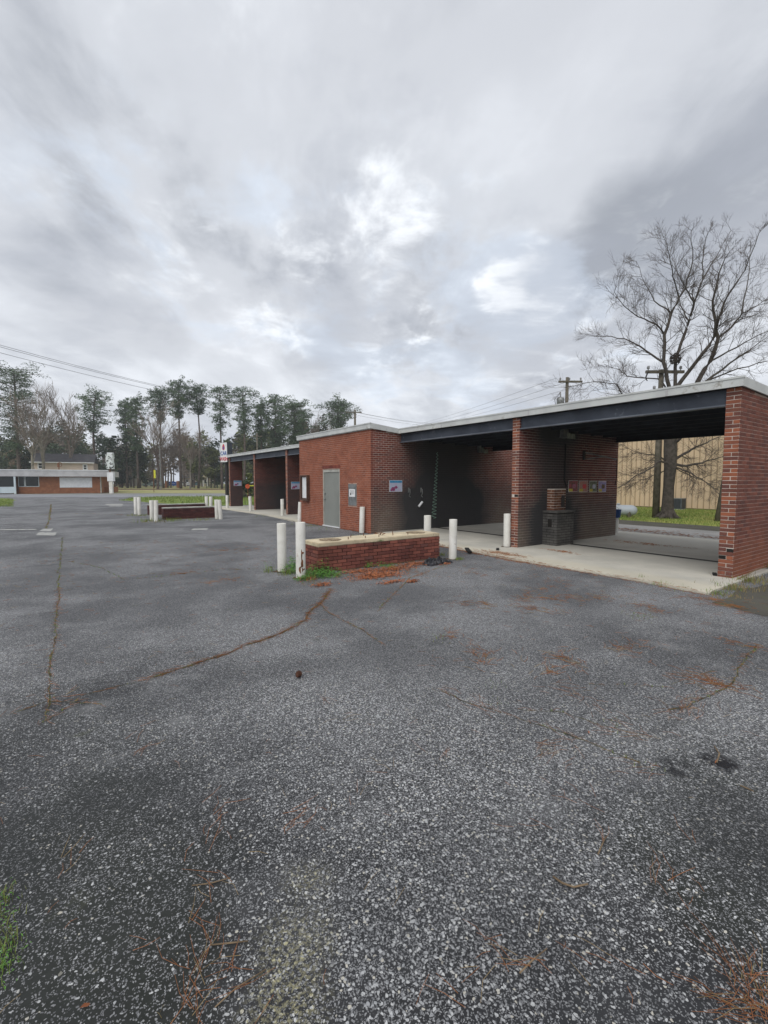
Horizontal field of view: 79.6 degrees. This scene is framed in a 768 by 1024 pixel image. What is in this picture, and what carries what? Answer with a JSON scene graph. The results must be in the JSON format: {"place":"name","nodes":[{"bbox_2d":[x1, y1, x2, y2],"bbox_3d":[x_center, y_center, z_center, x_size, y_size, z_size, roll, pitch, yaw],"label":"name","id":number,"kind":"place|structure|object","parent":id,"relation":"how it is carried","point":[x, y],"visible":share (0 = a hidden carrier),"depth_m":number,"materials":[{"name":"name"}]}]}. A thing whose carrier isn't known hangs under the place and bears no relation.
{"place":"outdoors","nodes":[
{"label":"outdoors","id":0,"kind":"place"},
{"bbox_2d":[0,494,224,496],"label":"road","id":1,"kind":"structure","parent":0,"point":[81,495],"depth_m":54.95,"materials":[{"name":"grey asphalt"}]},
{"bbox_2d":[50,493,224,493],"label":"pavement","id":2,"kind":"structure","parent":0,"point":[137,493],"depth_m":63.65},
{"bbox_2d":[105,453,114,492],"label":"pole sign","id":3,"kind":"object","parent":2,"relation":"on","point":[110,462],"visible":1,"depth_m":63.59,"materials":[{"name":"white paint"}]},
{"bbox_2d":[118,489,224,489],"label":"mulch bed","id":4,"kind":"object","parent":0,"point":[171,489],"visible":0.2,"depth_m":95.52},
{"bbox_2d":[40,385,88,457],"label":"bare tree","id":5,"kind":"object","parent":4,"relation":"on","point":[68,414],"visible":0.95,"depth_m":93.41,"materials":[{"name":"brown plant"}]},
{"bbox_2d":[126,400,189,488],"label":"bare tree","id":6,"kind":"object","parent":4,"relation":"on","point":[154,431],"visible":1,"depth_m":99.11,"materials":[{"name":"brown plant"}]},
{"bbox_2d":[170,421,206,488],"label":"bare tree","id":7,"kind":"object","parent":4,"relation":"on","point":[191,453],"visible":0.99,"depth_m":102.58,"materials":[{"name":"brown plant"}]},
{"bbox_2d":[122,496,253,505],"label":"grass verge","id":8,"kind":"object","parent":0,"point":[144,500],"depth_m":40.18,"materials":[{"name":"green plant"}]},
{"bbox_2d":[0,413,328,497],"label":"woodland","id":9,"kind":"object","parent":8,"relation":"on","point":[119,457],"depth_m":117.54,"materials":[{"name":"green plant"}]},
{"bbox_2d":[220,442,231,500],"bbox_3d":[-11.721,-2.827,34.310,0.967,4.638,0.458,3,5,38],"label":"car wash sign","id":10,"kind":"object","parent":8,"relation":"on","point":[225,449],"visible":1,"depth_m":34.14,"materials":[{"name":"metal"}]},
{"bbox_2d":[0,497,767,1023],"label":"asphalt lot","id":11,"kind":"structure","parent":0,"point":[300,909],"depth_m":2.53,"materials":[{"name":"grey asphalt"}]},
{"bbox_2d":[36,532,56,534],"bbox_3d":[-10.787,0.698,14.720,0.548,0.001,1.358,-3,5,-35],"label":"painted marking","id":12,"kind":"object","parent":11,"relation":"on","point":[46,533],"visible":1,"depth_m":14.82,"materials":[{"name":"paint"}]},
{"bbox_2d":[134,497,137,513],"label":"bollard","id":13,"kind":"object","parent":11,"relation":"on","point":[135,505],"visible":0.84,"depth_m":23.65,"materials":[{"name":"concrete"}]},
{"bbox_2d":[137,497,140,514],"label":"bollard","id":14,"kind":"object","parent":11,"relation":"on","point":[139,505],"visible":0.93,"depth_m":22.94,"materials":[{"name":"concrete"}]},
{"bbox_2d":[149,500,153,519],"bbox_3d":[-10.006,-0.062,19.852,0.168,0.882,0.168,-3,5,-35],"label":"bollard","id":15,"kind":"object","parent":11,"relation":"on","point":[151,505],"visible":0.94,"depth_m":19.79,"materials":[{"name":"concrete"}]},
{"bbox_2d":[154,500,157,520],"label":"bollard","id":16,"kind":"object","parent":11,"relation":"on","point":[156,510],"visible":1,"depth_m":19.28,"materials":[{"name":"concrete"}]},
{"bbox_2d":[147,503,204,514],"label":"brick island","id":17,"kind":"structure","parent":11,"relation":"on","point":[160,506],"depth_m":23.61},
{"bbox_2d":[162,506,214,519],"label":"brick island","id":18,"kind":"structure","parent":11,"relation":"on","point":[189,512],"depth_m":20.77,"materials":[{"name":"red brick"}]},
{"bbox_2d":[0,540,396,989],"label":"weeds","id":19,"kind":"object","parent":11,"relation":"on","point":[320,574],"visible":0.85,"depth_m":8.09,"materials":[{"name":"green plant"}]},
{"bbox_2d":[192,877,229,885],"bbox_3d":[-0.722,1.547,1.925,0.152,0.004,0.012,-1,4,-14],"label":"twig","id":20,"kind":"object","parent":11,"relation":"on","point":[210,882],"visible":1,"depth_m":1.92,"materials":[{"name":"brown wood"}]},
{"bbox_2d":[214,500,218,518],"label":"bollard","id":21,"kind":"object","parent":11,"relation":"on","point":[216,509],"visible":0.82,"depth_m":20.56,"materials":[{"name":"concrete"}]},
{"bbox_2d":[217,500,222,518],"bbox_3d":[-7.260,-0.098,20.400,0.168,0.882,0.168,-7,7,-35],"label":"bollard","id":22,"kind":"object","parent":11,"relation":"on","point":[220,515],"visible":0.98,"depth_m":20.33,"materials":[{"name":"concrete"}]},
{"bbox_2d":[210,940,247,945],"bbox_3d":[-0.562,1.564,1.671,0.135,0.005,0.006,0,4,-6],"label":"twig","id":23,"kind":"object","parent":11,"relation":"on","point":[228,943],"visible":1,"depth_m":1.67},
{"bbox_2d":[215,969,265,1007],"bbox_3d":[-0.475,1.573,1.529,0.177,0.004,0.015,-3,5,-41],"label":"twig","id":24,"kind":"object","parent":11,"relation":"on","point":[224,998],"visible":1,"depth_m":1.53,"materials":[{"name":"brown wood"}]},
{"bbox_2d":[248,496,251,510],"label":"bollard","id":25,"kind":"object","parent":11,"relation":"on","point":[250,502],"visible":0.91,"depth_m":25.66,"materials":[{"name":"concrete"}]},
{"bbox_2d":[277,523,286,571],"bbox_3d":[-1.905,0.670,8.586,0.168,0.923,0.168,-3,5,-35],"label":"bollard","id":26,"kind":"object","parent":11,"relation":"on","point":[281,544],"visible":0.91,"depth_m":8.52,"materials":[{"name":"white paint"}]},
{"bbox_2d":[297,502,300,521],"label":"bollard","id":27,"kind":"object","parent":11,"relation":"on","point":[299,511],"visible":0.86,"depth_m":18.93,"materials":[{"name":"concrete"}]},
{"bbox_2d":[295,522,305,577],"bbox_3d":[-1.452,0.673,8.023,0.168,0.994,0.170,-2,4,-35],"label":"bollard","id":28,"kind":"object","parent":11,"relation":"on","point":[300,552],"visible":0.97,"depth_m":7.95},
{"bbox_2d":[305,530,439,571],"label":"brick island","id":29,"kind":"structure","parent":11,"relation":"on","point":[349,552],"depth_m":9.14,"materials":[{"name":"brick"}]},
{"bbox_2d":[322,559,425,572],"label":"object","id":30,"kind":"structure","parent":11,"relation":"on","point":[377,565],"depth_m":9.12,"materials":[{"name":"soil"}]},
{"bbox_2d":[300,560,450,586],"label":"fallen leaves","id":31,"kind":"object","parent":11,"relation":"on","point":[379,574],"visible":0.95,"depth_m":8.31,"materials":[{"name":"brown plant"}]},
{"bbox_2d":[0,505,767,1023],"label":"pine needles","id":32,"kind":"object","parent":11,"relation":"on","point":[510,785],"visible":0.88,"depth_m":3.46,"materials":[{"name":"brown plant"}]},
{"bbox_2d":[0,495,767,987],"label":"grass","id":33,"kind":"structure","parent":11,"relation":"on","point":[286,571],"depth_m":19.56,"materials":[{"name":"green plant"}]},
{"bbox_2d":[17,525,755,761],"bbox_3d":[-10.387,0.416,18.973,6.715,0.001,40.306,-3,5,-37],"label":"pavement crack","id":34,"kind":"object","parent":11,"relation":"on","point":[49,673],"visible":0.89,"depth_m":3.87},
{"bbox_2d":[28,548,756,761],"bbox_3d":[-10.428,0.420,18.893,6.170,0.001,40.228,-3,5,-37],"label":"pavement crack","id":35,"kind":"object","parent":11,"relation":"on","point":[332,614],"visible":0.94,"depth_m":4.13,"materials":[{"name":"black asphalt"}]},
{"bbox_2d":[424,515,430,531],"bbox_3d":[1.032,0.527,10.953,0.168,0.892,0.168,-3,5,-35],"label":"bollard","id":36,"kind":"object","parent":11,"relation":"on","point":[427,522],"visible":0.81,"depth_m":10.87,"materials":[{"name":"concrete"}]},
{"bbox_2d":[422,556,452,565],"bbox_3d":[1.084,0.978,9.412,0.659,0.144,0.319,-3,5,-38],"label":"crumpled bag","id":37,"kind":"object","parent":11,"relation":"on","point":[431,561],"visible":0.99,"depth_m":9.29,"materials":[{"name":"grey plastic"}]},
{"bbox_2d":[131,520,767,1023],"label":"dry grass","id":38,"kind":"structure","parent":11,"relation":"on","point":[711,594],"depth_m":7.19,"materials":[{"name":"brown plant"}]},
{"bbox_2d":[449,519,456,558],"bbox_3d":[1.490,0.598,9.958,0.168,0.882,0.168,-2,4,-35],"label":"bollard","id":39,"kind":"object","parent":11,"relation":"on","point":[452,538],"visible":0.92,"depth_m":9.89,"materials":[{"name":"concrete"}]},
{"bbox_2d":[222,375,767,594],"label":"car wash building","id":40,"kind":"structure","parent":11,"relation":"on","point":[516,472],"depth_m":12.45,"materials":[{"name":"brick"}]},
{"bbox_2d":[234,481,241,485],"bbox_3d":[-9.709,-1.907,30.573,0.518,0.345,0.011,-3,5,-35],"label":"menu board","id":41,"kind":"object","parent":40,"relation":"attached to","point":[237,483],"visible":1,"depth_m":30.58,"materials":[{"name":"white plastic"}]},
{"bbox_2d":[280,499,283,514],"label":"bollard","id":42,"kind":"object","parent":40,"relation":"on","point":[282,506],"visible":0.88,"depth_m":22.27,"materials":[{"name":"concrete"}]},
{"bbox_2d":[291,482,299,488],"bbox_3d":[-4.407,-1.326,23.039,0.503,0.368,0.011,-3,5,-35],"label":"menu board","id":43,"kind":"object","parent":40,"relation":"attached to","point":[295,485],"visible":0.79,"depth_m":23.02,"materials":[{"name":"white plastic"}]},
{"bbox_2d":[300,475,309,500],"bbox_3d":[-3.171,-0.965,18.445,0.130,1.012,0.630,-3,5,-35],"label":"display case","id":44,"kind":"object","parent":40,"relation":"attached to","point":[304,487],"visible":1,"depth_m":18.43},
{"bbox_2d":[389,480,401,491],"bbox_3d":[0.394,-0.861,15.248,0.529,0.380,0.011,-3,5,-35],"label":"sign","id":45,"kind":"object","parent":40,"relation":"attached to","point":[395,485],"visible":1,"depth_m":15.23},
{"bbox_2d":[432,453,437,516],"bbox_3d":[1.782,-0.925,16.081,0.259,2.315,0.171,-3,5,-35],"label":"coiled hose","id":46,"kind":"object","parent":40,"relation":"hanging from","point":[435,487],"visible":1,"depth_m":16.07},
{"bbox_2d":[477,445,487,453],"bbox_3d":[3.719,-2.367,17.364,0.336,0.328,0.256,-3,5,-35],"label":"wall light","id":47,"kind":"object","parent":40,"relation":"attached to","point":[480,449],"visible":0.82,"depth_m":17.32,"materials":[{"name":"grey metal"}]},
{"bbox_2d":[503,514,510,546],"bbox_3d":[3.111,0.484,11.661,0.168,0.882,0.168,-3,5,-35],"label":"bollard","id":48,"kind":"object","parent":40,"relation":"on","point":[506,532],"visible":0.93,"depth_m":11.59,"materials":[{"name":"concrete"}]},
{"bbox_2d":[564,444,566,486],"bbox_3d":[4.900,-1.252,12.433,0.130,1.140,0.061,-2,4,-30],"label":"cable","id":49,"kind":"object","parent":40,"relation":"attached to","point":[565,466],"visible":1,"depth_m":12.42,"materials":[{"name":"rubber"}]},
{"bbox_2d":[559,429,574,438],"bbox_3d":[4.878,-2.095,12.242,0.336,0.328,0.256,-3,5,-35],"label":"wall light","id":50,"kind":"object","parent":40,"relation":"attached to","point":[564,433],"visible":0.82,"depth_m":12.20,"materials":[{"name":"grey metal"}]},
{"bbox_2d":[568,480,577,491],"bbox_3d":[5.227,-0.712,12.733,0.438,0.316,0.010,-3,5,-35],"label":"poster","id":51,"kind":"object","parent":40,"relation":"attached to","point":[572,486],"visible":1,"depth_m":12.72,"materials":[{"name":"paper"}]},
{"bbox_2d":[579,481,587,491],"bbox_3d":[5.635,-0.725,13.022,0.432,0.316,0.010,-3,5,-35],"label":"poster","id":52,"kind":"object","parent":40,"relation":"attached to","point":[583,486],"visible":1,"depth_m":13.02,"materials":[{"name":"red paper"}]},
{"bbox_2d":[589,481,596,491],"bbox_3d":[6.040,-0.737,13.310,0.397,0.315,0.010,-3,5,-35],"label":"poster","id":53,"kind":"object","parent":40,"relation":"attached to","point":[592,486],"visible":1,"depth_m":13.30,"materials":[{"name":"paper"}]},
{"bbox_2d":[582,450,616,484],"bbox_3d":[6.173,-1.253,13.168,1.270,0.980,0.070,-1,4,-20],"label":"wash boom","id":54,"kind":"object","parent":40,"relation":"attached to","point":[584,455],"visible":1,"depth_m":13.04,"materials":[{"name":"metal"}]},
{"bbox_2d":[598,481,605,491],"bbox_3d":[6.441,-0.753,13.594,0.413,0.322,0.010,-3,5,-35],"label":"poster","id":55,"kind":"object","parent":40,"relation":"attached to","point":[601,486],"visible":1,"depth_m":13.58,"materials":[{"name":"purple paper"}]},
{"bbox_2d":[615,518,618,532],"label":"bollard","id":56,"kind":"object","parent":40,"relation":"on","point":[617,525],"visible":0.59,"depth_m":14.78,"materials":[{"name":"concrete"}]},
{"bbox_2d":[616,507,620,517],"bbox_3d":[7.486,0.005,14.811,0.265,0.349,0.260,-3,5,-35],"label":"bucket","id":57,"kind":"object","parent":56,"relation":"on","point":[618,512],"visible":0.6,"depth_m":14.71,"materials":[{"name":"blue plastic"}]},
{"bbox_2d":[519,948,546,973],"bbox_3d":[0.523,1.567,1.612,0.147,0.006,0.010,-3,5,-35],"label":"twig","id":58,"kind":"object","parent":11,"relation":"on","point":[531,961],"visible":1,"depth_m":1.61,"materials":[{"name":"brown wood"}]},
{"bbox_2d":[553,875,587,887],"bbox_3d":[0.777,1.546,1.918,0.140,0.008,0.039,1,4,16],"label":"twig","id":59,"kind":"object","parent":11,"relation":"on","point":[569,885],"visible":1,"depth_m":1.91,"materials":[{"name":"beige wood"}]},
{"bbox_2d":[713,585,767,615],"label":"asphalt patch","id":60,"kind":"object","parent":11,"relation":"on","point":[758,599],"visible":0.92,"depth_m":6.43,"materials":[{"name":"grey asphalt"}]},
{"label":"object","id":61,"kind":"structure","parent":11,"relation":"on","visible":0},
{"bbox_2d":[359,507,364,532],"bbox_3d":[-0.714,0.268,14.990,0.168,0.872,0.168,0,3,-35],"label":"bollard","id":62,"kind":"object","parent":61,"relation":"on","point":[362,520],"visible":0.96,"depth_m":14.92,"materials":[{"name":"concrete"}]},
{"bbox_2d":[0,0,767,483],"label":"sky","id":63,"kind":"structure","parent":0,"point":[406,210],"materials":[{"name":"grey"}]},
{"bbox_2d":[113,484,718,530],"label":"ground","id":64,"kind":"structure","parent":0,"point":[171,491],"depth_m":85.66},
{"bbox_2d":[0,360,46,468],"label":"pine tree","id":65,"kind":"object","parent":64,"relation":"on","point":[14,381],"visible":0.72,"depth_m":90.38,"materials":[{"name":"green plant"}]},
{"bbox_2d":[11,381,61,469],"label":"bare tree","id":66,"kind":"object","parent":64,"relation":"on","point":[41,416],"visible":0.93,"depth_m":88.26,"materials":[{"name":"brown plant"}]},
{"bbox_2d":[0,392,72,468],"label":"bare tree","id":67,"kind":"object","parent":64,"relation":"on","point":[33,445],"visible":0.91,"depth_m":86.47,"materials":[{"name":"brown plant"}]},
{"bbox_2d":[0,469,118,493],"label":"storefront","id":68,"kind":"object","parent":64,"relation":"on","point":[24,481],"visible":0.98,"depth_m":63.36,"materials":[{"name":"brick"}]},
{"bbox_2d":[0,476,13,492],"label":"window","id":69,"kind":"structure","parent":68,"relation":"in","point":[6,482],"depth_m":60.92,"materials":[{"name":"white paint"}]},
{"bbox_2d":[18,476,24,486],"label":"window","id":70,"kind":"structure","parent":68,"relation":"in","point":[21,480],"depth_m":62.08,"materials":[{"name":"grey glass"}]},
{"bbox_2d":[25,476,38,486],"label":"window","id":71,"kind":"structure","parent":68,"relation":"in","point":[29,481],"depth_m":62.55,"materials":[{"name":"grey glass"}]},
{"bbox_2d":[59,477,91,487],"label":"boarded window","id":72,"kind":"structure","parent":68,"relation":"in","point":[65,482],"depth_m":64.57,"materials":[{"name":"white wood"}]},
{"bbox_2d":[29,453,98,469],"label":"house","id":73,"kind":"structure","parent":64,"relation":"on","point":[82,462],"depth_m":93.30,"materials":[{"name":"beige"}]},
{"bbox_2d":[72,384,115,454],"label":"pine tree","id":74,"kind":"object","parent":64,"relation":"on","point":[93,426],"visible":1,"depth_m":108.23,"materials":[{"name":"green plant"}]},
{"bbox_2d":[113,398,134,487],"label":"pine tree","id":75,"kind":"object","parent":64,"relation":"on","point":[121,411],"visible":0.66,"depth_m":114.36,"materials":[{"name":"green plant"}]},
{"bbox_2d":[115,472,146,485],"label":"house","id":76,"kind":"structure","parent":64,"relation":"on","point":[135,480],"depth_m":169.50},
{"bbox_2d":[118,391,150,487],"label":"pine tree","id":77,"kind":"object","parent":64,"relation":"on","point":[136,443],"visible":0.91,"depth_m":110.41,"materials":[{"name":"green plant"}]},
{"bbox_2d":[137,385,171,487],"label":"pine tree","id":78,"kind":"object","parent":64,"relation":"on","point":[156,398],"visible":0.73,"depth_m":110.14,"materials":[{"name":"green plant"}]},
{"bbox_2d":[157,425,181,487],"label":"bare tree","id":79,"kind":"object","parent":64,"relation":"on","point":[172,450],"visible":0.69,"depth_m":118.98,"materials":[{"name":"plant"}]},
{"bbox_2d":[165,481,179,487],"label":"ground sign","id":80,"kind":"object","parent":64,"relation":"on","point":[176,483],"visible":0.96,"depth_m":119.55,"materials":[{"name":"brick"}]},
{"bbox_2d":[162,375,192,487],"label":"pine tree","id":81,"kind":"object","parent":64,"relation":"on","point":[178,406],"visible":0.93,"depth_m":106.14,"materials":[{"name":"green plant"}]},
{"bbox_2d":[182,473,197,485],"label":"house","id":82,"kind":"structure","parent":64,"relation":"on","point":[187,480],"depth_m":166.03,"materials":[{"name":"beige"}]},
{"bbox_2d":[174,379,217,487],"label":"pine tree","id":83,"kind":"object","parent":64,"relation":"on","point":[200,403],"visible":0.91,"depth_m":108.11,"materials":[{"name":"green plant"}]},
{"bbox_2d":[200,475,213,485],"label":"house","id":84,"kind":"structure","parent":64,"relation":"on","point":[205,480],"depth_m":157.90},
{"bbox_2d":[205,385,236,488],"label":"pine tree","id":85,"kind":"object","parent":64,"relation":"on","point":[219,424],"visible":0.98,"depth_m":103.50,"materials":[{"name":"green plant"}]},
{"bbox_2d":[223,386,264,480],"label":"pine tree","id":86,"kind":"object","parent":64,"relation":"on","point":[243,426],"visible":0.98,"depth_m":103.60,"materials":[{"name":"green plant"}]},
{"bbox_2d":[251,433,261,449],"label":"utility pole","id":87,"kind":"object","parent":64,"relation":"on","point":[256,436],"visible":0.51,"depth_m":74.32,"materials":[{"name":"brown wood"}]},
{"bbox_2d":[250,401,273,449],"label":"pine tree","id":88,"kind":"object","parent":64,"relation":"on","point":[259,425],"visible":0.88,"depth_m":110.39,"materials":[{"name":"green plant"}]},
{"bbox_2d":[255,394,293,447],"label":"pine tree","id":89,"kind":"object","parent":64,"relation":"on","point":[278,438],"visible":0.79,"depth_m":110.28,"materials":[{"name":"green plant"}]},
{"bbox_2d":[268,399,319,445],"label":"pine tree","id":90,"kind":"object","parent":64,"relation":"on","point":[298,426],"visible":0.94,"depth_m":105.82,"materials":[{"name":"green plant"}]},
{"bbox_2d":[288,413,324,433],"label":"bare tree","id":91,"kind":"object","parent":64,"relation":"on","point":[316,429],"visible":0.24,"depth_m":109.60,"materials":[{"name":"plant"}]},
{"bbox_2d":[309,413,333,432],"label":"bare tree","id":92,"kind":"object","parent":64,"relation":"on","point":[321,420],"visible":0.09,"depth_m":113.84,"materials":[{"name":"grey plant"}]},
{"bbox_2d":[313,392,362,428],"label":"pine tree","id":93,"kind":"object","parent":64,"relation":"on","point":[337,420],"visible":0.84,"depth_m":105.98,"materials":[{"name":"green plant"}]},
{"bbox_2d":[247,493,719,525],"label":"lawn","id":94,"kind":"structure","parent":0,"point":[685,518],"depth_m":20.16,"materials":[{"name":"green plant"}]},
{"bbox_2d":[346,409,361,424],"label":"utility pole","id":95,"kind":"object","parent":94,"relation":"on","point":[354,412],"visible":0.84,"depth_m":61.16,"materials":[{"name":"brown wood"}]},
{"bbox_2d":[2,353,315,415],"bbox_3d":[-11.321,-10.190,41.414,0.021,2.589,43.123,2,4,22],"label":"power line","id":96,"kind":"object","parent":95,"relation":"attached to","point":[141,387],"visible":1,"depth_m":29.87,"materials":[{"name":"grey metal"}]},
{"bbox_2d":[1,345,343,411],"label":"power line","id":97,"kind":"object","parent":95,"relation":"attached to","point":[170,388],"visible":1,"depth_m":31.79,"materials":[{"name":"grey metal"}]},
{"bbox_2d":[2,347,349,412],"bbox_3d":[-11.584,-10.586,41.388,0.021,2.737,42.917,1,4,21],"label":"power line","id":98,"kind":"object","parent":95,"relation":"attached to","point":[166,388],"visible":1,"depth_m":31.25,"materials":[{"name":"grey metal"}]},
{"bbox_2d":[554,377,582,403],"bbox_3d":[12.190,-4.596,30.762,1.769,8.639,0.468,0,4,0],"label":"utility pole","id":99,"kind":"object","parent":94,"relation":"on","point":[560,399],"visible":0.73,"depth_m":30.40,"materials":[{"name":"brown wood"}]},
{"bbox_2d":[616,503,636,517],"bbox_3d":[10.992,-0.091,21.626,1.600,0.640,0.519,1,4,21],"label":"propane tank","id":100,"kind":"object","parent":94,"relation":"on","point":[629,511],"visible":0.55,"depth_m":21.31,"materials":[{"name":"white metal"}]},
{"bbox_2d":[536,212,767,518],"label":"bare tree","id":101,"kind":"object","parent":94,"relation":"on","point":[671,464],"visible":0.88,"depth_m":20.23,"materials":[{"name":"brown plant"}]},
{"bbox_2d":[669,352,680,363],"bbox_3d":[12.898,-6.790,20.400,0.461,0.516,0.459,-3,5,-35],"label":"nest","id":102,"kind":"object","parent":101,"relation":"on","point":[678,358],"visible":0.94,"depth_m":20.27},
{"bbox_2d":[645,366,684,516],"bbox_3d":[12.728,-3.092,20.937,2.129,6.945,0.365,0,4,0],"label":"utility pole","id":103,"kind":"object","parent":94,"relation":"on","point":[657,483],"visible":0.54,"depth_m":20.93,"materials":[{"name":"brown wood"}]},
{"bbox_2d":[674,498,686,509],"bbox_3d":[17.449,-0.492,27.416,0.720,0.670,0.806,-3,5,-35],"label":"air conditioner","id":104,"kind":"object","parent":94,"relation":"on","point":[679,503],"visible":0.81,"depth_m":27.12,"materials":[{"name":"grey metal"}]},
{"bbox_2d":[714,476,722,521],"bbox_3d":[14.125,-1.228,19.146,0.646,3.493,0.240,0,4,0],"label":"trunk","id":105,"kind":"object","parent":94,"relation":"on","point":[717,513],"visible":0.11,"depth_m":19.16,"materials":[{"name":"brown wood"}]},
{"bbox_2d":[618,524,719,539],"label":"alley","id":106,"kind":"structure","parent":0,"point":[702,533],"depth_m":15.41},
{"bbox_2d":[619,520,719,530],"bbox_3d":[12.645,0.672,15.060,1.900,0.001,64.000,-3,5,-35],"label":"dirt strip","id":107,"kind":"object","parent":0,"point":[685,526],"depth_m":17.46,"materials":[{"name":"brown soil"}]},
{"bbox_2d":[616,436,723,509],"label":"metal warehouse","id":108,"kind":"structure","parent":0,"point":[639,498],"depth_m":28.19,"materials":[{"name":"beige metal"}]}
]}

